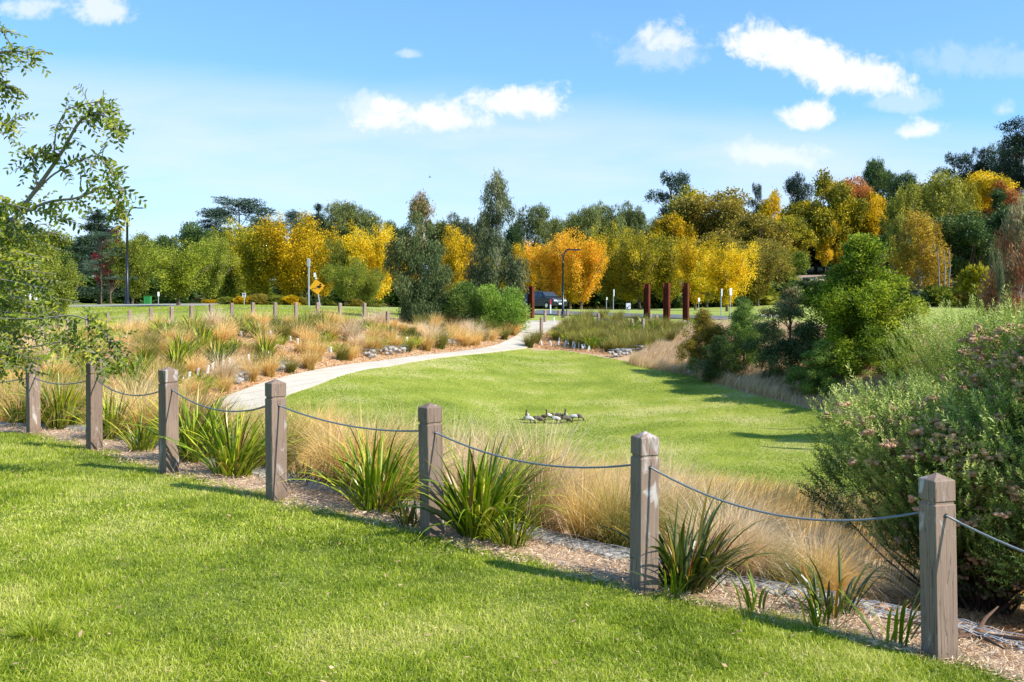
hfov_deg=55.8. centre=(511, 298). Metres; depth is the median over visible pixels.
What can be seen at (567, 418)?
duck
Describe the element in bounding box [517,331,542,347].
grass tussock
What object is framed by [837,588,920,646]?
flax plant
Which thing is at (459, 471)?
grass tussock
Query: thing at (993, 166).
gum tree
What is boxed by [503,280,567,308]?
undergrowth bush
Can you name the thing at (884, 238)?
broadleaf tree
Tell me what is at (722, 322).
dry grass
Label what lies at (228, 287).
autumn tree
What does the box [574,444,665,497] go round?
grass tussock
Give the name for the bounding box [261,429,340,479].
grass tussock
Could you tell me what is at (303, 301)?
hedge shrub
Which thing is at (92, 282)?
undergrowth bush
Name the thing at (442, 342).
grass tussock
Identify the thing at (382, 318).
grass tussock
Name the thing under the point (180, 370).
grass tussock
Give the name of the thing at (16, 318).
leaved tree
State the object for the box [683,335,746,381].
shrub
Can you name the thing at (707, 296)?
autumn tree
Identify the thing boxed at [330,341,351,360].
grass tussock
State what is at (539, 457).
grass tussock
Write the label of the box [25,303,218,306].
kerb
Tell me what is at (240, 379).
rock
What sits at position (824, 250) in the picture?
broadleaf tree
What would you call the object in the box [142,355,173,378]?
grass tussock
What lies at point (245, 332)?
strappy plant
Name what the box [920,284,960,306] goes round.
bush
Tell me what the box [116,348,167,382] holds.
strappy plant
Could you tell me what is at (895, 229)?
poplar tree
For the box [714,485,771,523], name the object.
grass tussock
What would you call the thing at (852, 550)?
grass tussock
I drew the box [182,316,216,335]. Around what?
grass tussock
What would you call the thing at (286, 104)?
sky
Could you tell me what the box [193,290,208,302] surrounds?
undergrowth bush
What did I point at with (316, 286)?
warning sign
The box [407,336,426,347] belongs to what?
strappy plant
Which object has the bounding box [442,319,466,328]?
grass tussock
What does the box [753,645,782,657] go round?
grass tuft
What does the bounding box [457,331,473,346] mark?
grass tussock
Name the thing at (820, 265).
broadleaf tree
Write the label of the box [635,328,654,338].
grass tussock
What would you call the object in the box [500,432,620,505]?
grass tussock
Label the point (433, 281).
undergrowth bush
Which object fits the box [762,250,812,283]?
broadleaf tree
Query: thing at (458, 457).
grass tussock
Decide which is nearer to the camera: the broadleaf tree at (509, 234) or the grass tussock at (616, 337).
the grass tussock at (616, 337)
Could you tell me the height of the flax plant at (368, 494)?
0.739 m
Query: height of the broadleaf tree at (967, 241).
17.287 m
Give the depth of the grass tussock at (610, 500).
7.38 m
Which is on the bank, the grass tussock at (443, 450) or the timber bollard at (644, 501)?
the grass tussock at (443, 450)
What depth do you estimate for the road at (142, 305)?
60.84 m
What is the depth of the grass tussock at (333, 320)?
40.91 m
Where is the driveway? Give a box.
[795,275,844,280]
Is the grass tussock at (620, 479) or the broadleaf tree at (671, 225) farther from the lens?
the broadleaf tree at (671, 225)
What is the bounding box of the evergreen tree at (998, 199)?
[982,186,1011,271]
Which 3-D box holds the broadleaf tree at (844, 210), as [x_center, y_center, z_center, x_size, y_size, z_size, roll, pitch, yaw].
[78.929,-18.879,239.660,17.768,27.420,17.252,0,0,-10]
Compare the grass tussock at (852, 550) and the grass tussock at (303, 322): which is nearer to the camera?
the grass tussock at (852, 550)
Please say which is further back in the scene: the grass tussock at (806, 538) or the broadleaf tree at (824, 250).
the broadleaf tree at (824, 250)
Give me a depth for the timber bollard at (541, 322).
48.95 m
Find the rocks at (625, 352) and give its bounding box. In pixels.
[608,348,633,356]
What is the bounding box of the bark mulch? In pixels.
[0,323,691,406]
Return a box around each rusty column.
[527,286,533,317]
[644,284,649,319]
[663,283,669,320]
[682,283,688,321]
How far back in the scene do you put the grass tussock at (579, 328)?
48.15 m
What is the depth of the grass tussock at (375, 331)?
39.54 m
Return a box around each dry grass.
[0,371,1023,614]
[1,321,497,399]
[628,336,909,409]
[668,317,964,363]
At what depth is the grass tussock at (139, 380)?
21.66 m
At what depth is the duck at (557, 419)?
29.34 m
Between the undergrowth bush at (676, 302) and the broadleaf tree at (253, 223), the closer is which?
the undergrowth bush at (676, 302)
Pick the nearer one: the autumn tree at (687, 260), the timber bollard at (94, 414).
the timber bollard at (94, 414)
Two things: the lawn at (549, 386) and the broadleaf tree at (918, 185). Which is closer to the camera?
the lawn at (549, 386)
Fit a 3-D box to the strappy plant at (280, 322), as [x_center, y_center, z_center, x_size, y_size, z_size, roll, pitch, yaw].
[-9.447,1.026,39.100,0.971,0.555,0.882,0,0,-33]
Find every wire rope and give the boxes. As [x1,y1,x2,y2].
[35,378,85,384]
[96,380,157,395]
[172,389,264,411]
[279,405,417,431]
[435,432,630,468]
[650,467,918,521]
[946,515,1023,552]
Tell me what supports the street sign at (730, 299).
on the road at (555, 313)
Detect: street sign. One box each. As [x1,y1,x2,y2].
[626,303,630,313]
[730,288,731,315]
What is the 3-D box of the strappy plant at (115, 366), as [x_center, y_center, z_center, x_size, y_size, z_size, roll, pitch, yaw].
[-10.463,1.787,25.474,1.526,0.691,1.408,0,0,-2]
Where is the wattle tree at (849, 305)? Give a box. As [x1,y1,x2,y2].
[794,232,932,374]
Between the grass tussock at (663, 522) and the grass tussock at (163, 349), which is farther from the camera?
the grass tussock at (163, 349)
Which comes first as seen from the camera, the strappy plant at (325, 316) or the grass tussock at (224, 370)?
the grass tussock at (224, 370)
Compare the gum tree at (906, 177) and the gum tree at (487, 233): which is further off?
the gum tree at (906, 177)
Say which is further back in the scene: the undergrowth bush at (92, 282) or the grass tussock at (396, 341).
the undergrowth bush at (92, 282)
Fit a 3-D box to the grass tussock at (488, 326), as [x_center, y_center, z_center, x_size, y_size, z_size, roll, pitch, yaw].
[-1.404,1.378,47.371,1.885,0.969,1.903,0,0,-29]
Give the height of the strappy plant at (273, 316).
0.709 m
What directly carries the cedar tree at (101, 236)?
on the field
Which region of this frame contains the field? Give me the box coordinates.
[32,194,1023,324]
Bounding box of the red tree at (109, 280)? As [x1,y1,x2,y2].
[90,223,123,303]
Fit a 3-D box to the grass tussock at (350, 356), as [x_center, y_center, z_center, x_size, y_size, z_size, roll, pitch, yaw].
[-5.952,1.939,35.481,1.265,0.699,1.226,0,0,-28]
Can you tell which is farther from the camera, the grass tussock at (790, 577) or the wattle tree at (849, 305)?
the wattle tree at (849, 305)
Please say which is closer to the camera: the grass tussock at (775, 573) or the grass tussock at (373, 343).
the grass tussock at (775, 573)
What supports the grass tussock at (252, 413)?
on the bank
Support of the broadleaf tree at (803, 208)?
on the hillside
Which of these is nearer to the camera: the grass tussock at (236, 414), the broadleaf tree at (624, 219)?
the grass tussock at (236, 414)
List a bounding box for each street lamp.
[125,207,142,303]
[561,249,579,317]
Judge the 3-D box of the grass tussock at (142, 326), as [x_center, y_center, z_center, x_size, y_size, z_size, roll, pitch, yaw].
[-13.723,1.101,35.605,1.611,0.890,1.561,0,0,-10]
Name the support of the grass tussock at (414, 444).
on the bank
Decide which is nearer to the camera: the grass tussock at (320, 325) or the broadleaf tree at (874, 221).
the grass tussock at (320, 325)
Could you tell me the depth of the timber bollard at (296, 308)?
41.94 m
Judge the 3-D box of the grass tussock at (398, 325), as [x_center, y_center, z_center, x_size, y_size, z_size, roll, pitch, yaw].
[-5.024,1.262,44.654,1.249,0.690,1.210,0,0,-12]
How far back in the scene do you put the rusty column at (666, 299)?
53.97 m
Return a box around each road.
[69,304,217,306]
[534,310,730,319]
[592,309,656,309]
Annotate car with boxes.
[522,291,566,308]
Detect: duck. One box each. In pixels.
[523,416,535,423]
[533,416,544,422]
[550,413,563,416]
[550,416,562,423]
[560,416,572,422]
[569,414,579,420]
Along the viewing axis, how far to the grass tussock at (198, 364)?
28.43 m
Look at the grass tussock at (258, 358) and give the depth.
31.30 m
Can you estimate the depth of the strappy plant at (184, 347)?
30.59 m
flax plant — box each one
[0,395,25,425]
[9,366,113,429]
[54,384,157,439]
[102,411,158,451]
[120,383,259,462]
[150,395,308,477]
[276,413,475,514]
[287,447,330,484]
[379,486,419,527]
[385,425,584,540]
[462,491,561,549]
[585,477,785,595]
[630,564,710,598]
[694,563,801,611]
[762,579,869,627]
[772,543,891,617]
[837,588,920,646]
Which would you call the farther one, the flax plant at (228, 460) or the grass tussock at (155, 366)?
the grass tussock at (155, 366)
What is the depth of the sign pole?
65.95 m
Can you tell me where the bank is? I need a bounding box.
[98,318,1023,633]
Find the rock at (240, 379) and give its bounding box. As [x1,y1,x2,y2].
[234,371,249,382]
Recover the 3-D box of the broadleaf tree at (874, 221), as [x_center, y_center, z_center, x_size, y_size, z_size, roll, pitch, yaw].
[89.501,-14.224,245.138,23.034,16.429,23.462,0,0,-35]
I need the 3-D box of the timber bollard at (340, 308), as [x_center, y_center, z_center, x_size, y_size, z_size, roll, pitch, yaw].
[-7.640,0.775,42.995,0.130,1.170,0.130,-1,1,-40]
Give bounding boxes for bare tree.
[935,250,939,285]
[941,252,945,284]
[946,247,950,286]
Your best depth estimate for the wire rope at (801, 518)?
5.16 m
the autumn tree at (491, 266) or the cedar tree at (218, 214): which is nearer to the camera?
the autumn tree at (491, 266)
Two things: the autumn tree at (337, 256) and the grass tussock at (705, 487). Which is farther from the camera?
the autumn tree at (337, 256)
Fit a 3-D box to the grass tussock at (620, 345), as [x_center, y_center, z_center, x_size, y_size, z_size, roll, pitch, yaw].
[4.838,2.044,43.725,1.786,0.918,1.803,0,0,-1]
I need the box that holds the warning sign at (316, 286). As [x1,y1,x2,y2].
[310,273,324,305]
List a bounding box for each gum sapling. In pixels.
[381,190,454,324]
[462,166,533,318]
[738,284,825,380]
[970,193,1023,327]
[987,239,995,319]
[992,250,1005,318]
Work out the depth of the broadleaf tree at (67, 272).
45.77 m
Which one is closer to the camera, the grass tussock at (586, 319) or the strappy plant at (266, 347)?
the strappy plant at (266, 347)
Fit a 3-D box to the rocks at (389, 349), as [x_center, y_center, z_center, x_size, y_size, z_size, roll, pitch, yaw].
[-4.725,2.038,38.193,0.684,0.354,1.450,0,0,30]
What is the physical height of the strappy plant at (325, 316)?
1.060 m
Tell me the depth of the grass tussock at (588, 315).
53.23 m
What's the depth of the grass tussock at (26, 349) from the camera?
23.75 m
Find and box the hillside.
[70,247,1023,308]
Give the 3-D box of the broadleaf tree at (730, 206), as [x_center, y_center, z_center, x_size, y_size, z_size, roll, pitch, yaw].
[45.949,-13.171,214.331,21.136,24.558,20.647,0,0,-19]
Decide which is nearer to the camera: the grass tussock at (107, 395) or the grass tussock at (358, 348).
the grass tussock at (107, 395)
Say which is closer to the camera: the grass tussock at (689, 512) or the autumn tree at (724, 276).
the grass tussock at (689, 512)
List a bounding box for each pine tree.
[642,170,691,217]
[747,182,763,213]
[782,171,814,203]
[932,151,976,187]
[964,146,989,176]
[993,115,1023,192]
[1000,145,1023,198]
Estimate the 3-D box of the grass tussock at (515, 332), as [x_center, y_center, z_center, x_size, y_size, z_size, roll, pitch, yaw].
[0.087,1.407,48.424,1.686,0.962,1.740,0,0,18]
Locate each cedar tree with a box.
[73,230,142,303]
[179,196,289,246]
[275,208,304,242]
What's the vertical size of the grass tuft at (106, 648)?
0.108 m
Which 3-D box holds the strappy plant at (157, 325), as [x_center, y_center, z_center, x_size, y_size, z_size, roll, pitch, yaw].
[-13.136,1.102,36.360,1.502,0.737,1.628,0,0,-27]
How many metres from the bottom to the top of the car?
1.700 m
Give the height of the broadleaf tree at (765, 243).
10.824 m
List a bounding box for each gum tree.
[311,199,347,249]
[334,199,384,254]
[381,218,403,228]
[444,211,476,259]
[473,220,498,260]
[513,202,552,255]
[541,215,570,247]
[560,205,601,248]
[589,200,627,252]
[620,198,651,253]
[643,216,660,234]
[860,156,899,204]
[882,171,917,202]
[972,140,1023,194]
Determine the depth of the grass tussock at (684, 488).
8.10 m
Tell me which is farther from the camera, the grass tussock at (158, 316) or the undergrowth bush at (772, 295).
the undergrowth bush at (772, 295)
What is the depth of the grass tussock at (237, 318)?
38.09 m
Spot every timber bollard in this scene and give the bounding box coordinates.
[25,364,40,433]
[86,361,102,450]
[128,310,131,324]
[149,308,152,323]
[158,367,178,473]
[170,306,173,322]
[189,305,193,319]
[209,304,212,317]
[230,303,233,319]
[251,302,254,314]
[265,379,286,501]
[273,302,276,318]
[294,302,297,319]
[316,302,319,312]
[338,303,341,321]
[362,303,366,319]
[386,311,389,327]
[418,402,444,537]
[540,317,542,332]
[544,310,546,321]
[630,431,658,594]
[641,318,644,329]
[918,473,957,661]
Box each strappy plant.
[23,358,73,383]
[30,327,71,354]
[37,341,88,375]
[70,347,117,376]
[79,367,119,381]
[88,326,122,340]
[102,356,139,377]
[114,372,142,385]
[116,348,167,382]
[129,345,163,366]
[143,312,182,334]
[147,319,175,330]
[148,335,204,367]
[155,314,186,331]
[156,328,205,354]
[159,361,195,383]
[161,342,197,363]
[176,311,214,332]
[177,320,222,346]
[182,337,207,353]
[182,374,224,393]
[185,366,218,383]
[196,348,235,366]
[198,331,241,358]
[215,340,242,356]
[216,311,258,332]
[217,333,243,349]
[234,324,250,335]
[241,331,285,356]
[243,317,273,338]
[251,349,276,361]
[264,312,284,326]
[269,355,295,369]
[270,318,287,326]
[277,333,294,344]
[287,309,320,331]
[310,309,341,326]
[310,325,332,338]
[316,331,344,344]
[327,341,346,351]
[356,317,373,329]
[361,321,387,334]
[365,335,392,348]
[380,324,399,332]
[390,327,411,340]
[393,335,425,347]
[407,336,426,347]
[410,330,425,338]
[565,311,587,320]
[576,331,607,349]
[592,334,609,348]
[611,331,638,343]
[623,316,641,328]
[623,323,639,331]
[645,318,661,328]
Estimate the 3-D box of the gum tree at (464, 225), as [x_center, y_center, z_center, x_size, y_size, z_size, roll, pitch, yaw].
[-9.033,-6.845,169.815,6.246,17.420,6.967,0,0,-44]
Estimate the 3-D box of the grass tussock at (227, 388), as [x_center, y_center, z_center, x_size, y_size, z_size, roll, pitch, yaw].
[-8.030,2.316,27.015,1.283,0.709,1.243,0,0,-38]
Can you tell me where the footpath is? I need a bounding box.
[216,320,561,413]
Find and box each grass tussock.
[0,366,73,412]
[0,369,69,410]
[0,378,79,424]
[0,391,21,421]
[2,338,44,354]
[2,363,104,422]
[2,371,111,427]
[3,327,62,349]
[4,364,24,385]
[7,342,45,374]
[9,332,58,355]
[27,347,75,372]
[28,358,205,439]
[36,349,83,380]
[41,321,77,340]
[54,366,85,391]
[57,370,212,446]
[59,376,144,424]
[61,336,98,360]
[72,324,99,338]
[78,338,107,367]
[83,373,122,389]
[99,345,137,368]
[106,335,143,359]
[107,369,253,431]
[109,317,135,331]
[109,329,141,353]
[112,369,215,413]
[113,367,180,398]
[117,321,147,336]
[122,309,150,326]
[122,321,154,335]
[123,327,158,344]
[127,326,166,347]
[128,317,147,328]
[130,334,170,361]
[133,380,196,400]
[138,366,181,385]
[142,311,171,331]
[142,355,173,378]
[144,355,192,381]
[148,397,242,439]
[149,324,181,339]
[158,316,182,325]
[158,334,175,352]
[165,325,204,345]
[178,314,204,325]
[179,384,253,421]
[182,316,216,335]
[182,352,215,374]
[183,376,208,396]
[186,404,316,455]
[191,412,307,467]
[194,305,234,327]
[194,398,264,435]
[195,345,255,384]
[203,318,240,342]
[208,386,342,471]
[209,373,241,392]
[210,315,246,333]
[219,323,243,339]
[225,313,249,324]
[227,351,254,371]
[228,399,264,425]
[236,356,267,381]
[240,308,258,321]
[242,348,272,367]
[242,402,418,493]
[245,320,272,333]
[247,327,287,347]
[247,401,319,427]
[250,307,283,327]
[252,352,287,376]
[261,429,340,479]
[263,394,465,509]
[264,390,364,451]
[270,318,298,338]
[273,311,297,322]
[276,319,314,340]
[279,315,314,329]
[281,356,308,373]
[287,422,384,473]
[287,424,340,470]
[289,402,354,457]
[290,325,329,345]
[290,335,313,353]
[294,399,381,455]
[297,345,331,370]
[301,335,338,360]
[302,305,327,327]
[312,316,336,330]
[314,305,341,317]
[318,401,445,453]
[323,310,343,327]
[323,322,342,339]
[323,433,455,502]
[324,313,370,342]
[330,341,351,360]
[335,313,360,332]
[341,343,367,357]
[342,344,357,360]
[345,328,372,348]
[347,405,447,458]
[348,424,461,464]
[351,401,492,465]
[359,310,383,327]
[359,322,389,339]
[359,332,388,353]
[368,306,395,324]
[376,423,479,494]
[378,432,475,499]
[379,325,399,339]
[379,425,511,509]
[380,330,406,351]
[390,317,400,326]
[396,319,409,331]
[402,323,419,335]
[402,338,417,351]
[405,400,529,473]
[406,312,434,325]
[409,406,580,497]
[412,320,433,331]
[413,440,513,511]
[415,330,439,350]
[418,321,451,342]
[418,419,604,517]
[426,311,446,323]
[427,324,447,336]
[427,327,457,348]
[429,319,443,327]
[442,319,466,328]
[444,321,461,332]
[444,421,525,465]
[445,330,462,345]
[445,417,570,461]
[447,314,461,325]
[447,432,591,524]
[448,324,470,340]
[449,399,683,552]
[457,319,478,330]
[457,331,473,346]
[457,331,478,346]
[459,319,493,334]
[461,432,589,487]
[465,329,487,345]
[473,318,495,331]
[481,327,492,340]
[486,444,579,469]
[488,329,501,339]
[495,319,510,330]
[498,326,515,339]
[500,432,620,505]
[504,322,526,335]
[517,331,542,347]
[522,458,629,540]
[525,325,546,343]
[525,434,596,475]
[536,431,694,541]
[548,459,702,547]
[549,327,567,340]
[556,320,577,337]
[558,313,577,323]
[563,327,584,346]
[567,316,584,324]
[568,322,587,332]
[569,472,659,541]
[570,457,717,528]
[571,328,595,348]
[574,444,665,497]
[578,306,596,318]
[580,315,594,323]
[581,310,595,320]
[581,323,594,332]
[581,486,695,549]
[585,316,607,327]
[591,328,609,340]
[592,438,763,523]
[593,306,612,319]
[595,321,612,330]
[598,463,629,499]
[599,337,616,351]
[600,326,619,336]
[602,430,720,498]
[604,311,627,321]
[605,332,626,349]
[605,335,632,352]
[608,324,624,336]
[610,492,694,555]
[611,330,629,338]
[612,310,625,316]
[615,318,634,330]
[622,328,640,341]
[623,337,639,349]
[627,330,649,351]
[630,311,639,322]
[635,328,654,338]
[639,315,662,326]
[639,328,661,344]
[640,323,665,332]
[650,316,672,329]
[658,321,673,330]
[658,327,681,342]
[659,476,766,554]
[661,475,743,505]
[661,504,753,579]
[662,470,828,584]
[664,500,740,536]
[666,468,761,523]
[667,324,685,337]
[667,480,837,573]
[670,321,688,329]
[689,495,830,585]
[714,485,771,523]
[722,503,802,545]
[735,515,810,559]
[738,521,828,583]
[743,489,803,535]
[761,537,851,589]
[763,501,919,600]
[770,519,853,566]
[772,522,904,598]
[791,525,913,599]
[820,530,873,573]
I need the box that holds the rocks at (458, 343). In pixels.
[434,338,460,345]
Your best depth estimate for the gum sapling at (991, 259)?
25.39 m
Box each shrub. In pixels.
[201,299,218,302]
[215,296,234,304]
[230,295,250,304]
[245,293,273,304]
[267,295,288,304]
[278,294,301,304]
[295,297,310,304]
[320,296,337,305]
[345,298,364,306]
[365,300,386,306]
[673,306,727,366]
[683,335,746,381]
[711,294,778,369]
[781,339,863,398]
[794,360,1023,615]
[846,282,1023,527]
[853,327,938,380]
[922,285,1023,605]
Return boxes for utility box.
[143,296,151,303]
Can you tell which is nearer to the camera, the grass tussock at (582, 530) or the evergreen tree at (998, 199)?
the grass tussock at (582, 530)
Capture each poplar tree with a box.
[877,179,931,247]
[884,210,915,288]
[887,207,953,294]
[907,181,940,275]
[914,164,978,279]
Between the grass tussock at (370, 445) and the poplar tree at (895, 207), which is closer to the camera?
the grass tussock at (370, 445)
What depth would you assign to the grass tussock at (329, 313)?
42.11 m
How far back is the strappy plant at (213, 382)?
26.18 m
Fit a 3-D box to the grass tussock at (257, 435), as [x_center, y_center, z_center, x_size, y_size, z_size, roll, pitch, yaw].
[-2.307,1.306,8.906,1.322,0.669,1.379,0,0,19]
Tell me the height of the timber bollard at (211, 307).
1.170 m
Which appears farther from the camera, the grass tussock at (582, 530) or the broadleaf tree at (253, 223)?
the broadleaf tree at (253, 223)
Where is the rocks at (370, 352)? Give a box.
[359,349,379,357]
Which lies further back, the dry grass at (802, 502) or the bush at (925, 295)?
the bush at (925, 295)
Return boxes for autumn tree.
[186,228,250,297]
[219,216,288,297]
[243,209,334,304]
[294,222,346,303]
[313,228,361,305]
[341,218,405,300]
[385,230,426,299]
[427,222,481,295]
[467,238,505,288]
[498,235,540,308]
[513,229,577,308]
[545,239,595,308]
[553,226,612,308]
[589,219,643,308]
[599,248,656,303]
[609,228,670,308]
[641,227,695,303]
[671,233,722,309]
[677,241,732,307]
[687,238,761,311]
[733,236,795,305]
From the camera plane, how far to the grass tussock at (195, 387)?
25.43 m
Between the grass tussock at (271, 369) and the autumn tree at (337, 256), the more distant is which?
the autumn tree at (337, 256)
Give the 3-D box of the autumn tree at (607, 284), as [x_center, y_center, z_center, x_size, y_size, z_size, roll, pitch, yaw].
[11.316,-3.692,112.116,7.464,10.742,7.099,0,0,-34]
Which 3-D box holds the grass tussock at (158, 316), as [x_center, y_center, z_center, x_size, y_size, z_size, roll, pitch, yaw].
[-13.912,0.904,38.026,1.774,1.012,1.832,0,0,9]
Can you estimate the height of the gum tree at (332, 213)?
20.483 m
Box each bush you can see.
[65,274,124,303]
[121,272,201,303]
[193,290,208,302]
[203,282,282,304]
[270,280,285,304]
[275,277,332,305]
[328,284,372,305]
[368,276,425,306]
[422,268,452,293]
[437,279,483,326]
[471,280,532,331]
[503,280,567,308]
[564,284,625,308]
[616,287,689,308]
[676,281,693,306]
[681,290,754,306]
[738,283,783,305]
[771,279,809,300]
[782,277,822,303]
[906,292,937,306]
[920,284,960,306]
[952,261,1000,307]
[952,290,971,306]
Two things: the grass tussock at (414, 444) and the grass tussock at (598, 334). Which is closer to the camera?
the grass tussock at (414, 444)
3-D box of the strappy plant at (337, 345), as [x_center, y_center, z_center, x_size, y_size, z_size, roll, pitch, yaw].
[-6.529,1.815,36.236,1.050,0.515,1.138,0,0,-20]
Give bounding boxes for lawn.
[0,432,1023,681]
[2,305,398,345]
[285,348,886,498]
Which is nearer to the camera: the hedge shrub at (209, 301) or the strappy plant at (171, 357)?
the strappy plant at (171, 357)
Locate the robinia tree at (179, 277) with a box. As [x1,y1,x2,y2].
[131,234,220,304]
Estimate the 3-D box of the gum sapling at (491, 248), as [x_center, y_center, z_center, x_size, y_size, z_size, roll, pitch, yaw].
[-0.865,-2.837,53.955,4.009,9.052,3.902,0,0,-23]
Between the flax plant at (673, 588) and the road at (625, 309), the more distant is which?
the road at (625, 309)
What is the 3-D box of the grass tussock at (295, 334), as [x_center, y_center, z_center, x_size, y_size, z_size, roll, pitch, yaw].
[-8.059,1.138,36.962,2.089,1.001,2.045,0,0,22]
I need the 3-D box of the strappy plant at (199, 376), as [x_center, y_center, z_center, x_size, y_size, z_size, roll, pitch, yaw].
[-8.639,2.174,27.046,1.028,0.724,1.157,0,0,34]
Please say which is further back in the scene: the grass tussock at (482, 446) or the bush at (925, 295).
the bush at (925, 295)
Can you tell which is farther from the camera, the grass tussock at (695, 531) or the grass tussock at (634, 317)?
the grass tussock at (634, 317)
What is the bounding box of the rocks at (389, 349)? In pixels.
[378,345,405,353]
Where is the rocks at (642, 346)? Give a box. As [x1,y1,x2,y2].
[629,344,646,350]
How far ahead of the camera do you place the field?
72.43 m
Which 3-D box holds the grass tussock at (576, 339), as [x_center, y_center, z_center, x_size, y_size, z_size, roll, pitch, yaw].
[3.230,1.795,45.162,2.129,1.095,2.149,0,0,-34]
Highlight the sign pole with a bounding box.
[307,258,310,305]
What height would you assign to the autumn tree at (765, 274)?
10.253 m
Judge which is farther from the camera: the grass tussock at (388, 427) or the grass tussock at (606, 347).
the grass tussock at (606, 347)
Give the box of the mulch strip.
[0,427,1023,679]
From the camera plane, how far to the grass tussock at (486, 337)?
45.49 m
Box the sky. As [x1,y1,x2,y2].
[0,0,1023,290]
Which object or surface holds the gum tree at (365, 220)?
on the hillside
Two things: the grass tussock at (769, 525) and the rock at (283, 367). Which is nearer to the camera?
the grass tussock at (769, 525)
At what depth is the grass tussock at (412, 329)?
43.63 m
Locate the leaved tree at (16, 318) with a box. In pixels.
[0,23,147,393]
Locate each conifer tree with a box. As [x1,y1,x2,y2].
[67,208,142,303]
[310,203,328,245]
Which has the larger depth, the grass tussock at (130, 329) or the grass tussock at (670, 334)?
the grass tussock at (670, 334)
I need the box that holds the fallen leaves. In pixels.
[0,438,1023,681]
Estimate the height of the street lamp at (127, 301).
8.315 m
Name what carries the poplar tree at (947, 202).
on the hillside
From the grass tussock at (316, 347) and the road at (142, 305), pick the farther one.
the road at (142, 305)
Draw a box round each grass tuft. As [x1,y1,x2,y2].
[0,601,88,650]
[89,634,134,658]
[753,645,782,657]
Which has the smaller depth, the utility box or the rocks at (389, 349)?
the rocks at (389, 349)
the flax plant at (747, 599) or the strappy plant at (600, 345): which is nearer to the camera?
the flax plant at (747, 599)
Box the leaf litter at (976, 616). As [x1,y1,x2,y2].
[798,580,1023,653]
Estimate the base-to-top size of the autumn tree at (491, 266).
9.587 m
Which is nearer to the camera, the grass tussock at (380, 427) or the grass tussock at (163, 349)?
the grass tussock at (380, 427)
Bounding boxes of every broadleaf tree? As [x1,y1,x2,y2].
[0,237,66,302]
[4,229,49,275]
[21,229,73,269]
[28,253,86,327]
[50,239,93,302]
[100,230,163,303]
[133,233,181,258]
[168,221,213,303]
[190,236,241,299]
[207,225,233,249]
[247,215,275,279]
[288,212,327,246]
[316,256,372,303]
[349,264,389,301]
[370,222,400,248]
[392,223,407,237]
[427,217,460,261]
[500,217,524,274]
[607,208,632,236]
[644,210,698,250]
[659,181,710,244]
[668,186,754,241]
[688,229,748,255]
[714,210,795,251]
[742,236,798,281]
[751,186,789,221]
[760,214,820,258]
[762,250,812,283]
[778,198,826,273]
[801,167,872,273]
[807,247,820,272]
[808,256,838,271]
[813,220,841,271]
[828,236,848,264]
[829,174,876,233]
[848,189,888,239]
[851,213,886,236]
[875,232,920,270]
[904,178,931,198]
[928,209,1006,280]
[954,177,984,216]
[965,169,1022,217]
[982,178,1022,227]
[982,203,1018,285]
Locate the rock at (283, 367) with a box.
[264,361,286,370]
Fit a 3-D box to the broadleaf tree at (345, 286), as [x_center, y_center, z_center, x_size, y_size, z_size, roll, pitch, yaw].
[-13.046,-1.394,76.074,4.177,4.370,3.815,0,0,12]
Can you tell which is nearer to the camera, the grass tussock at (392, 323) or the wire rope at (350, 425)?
the wire rope at (350, 425)
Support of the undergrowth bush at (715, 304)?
on the hillside
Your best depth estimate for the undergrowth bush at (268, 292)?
132.10 m

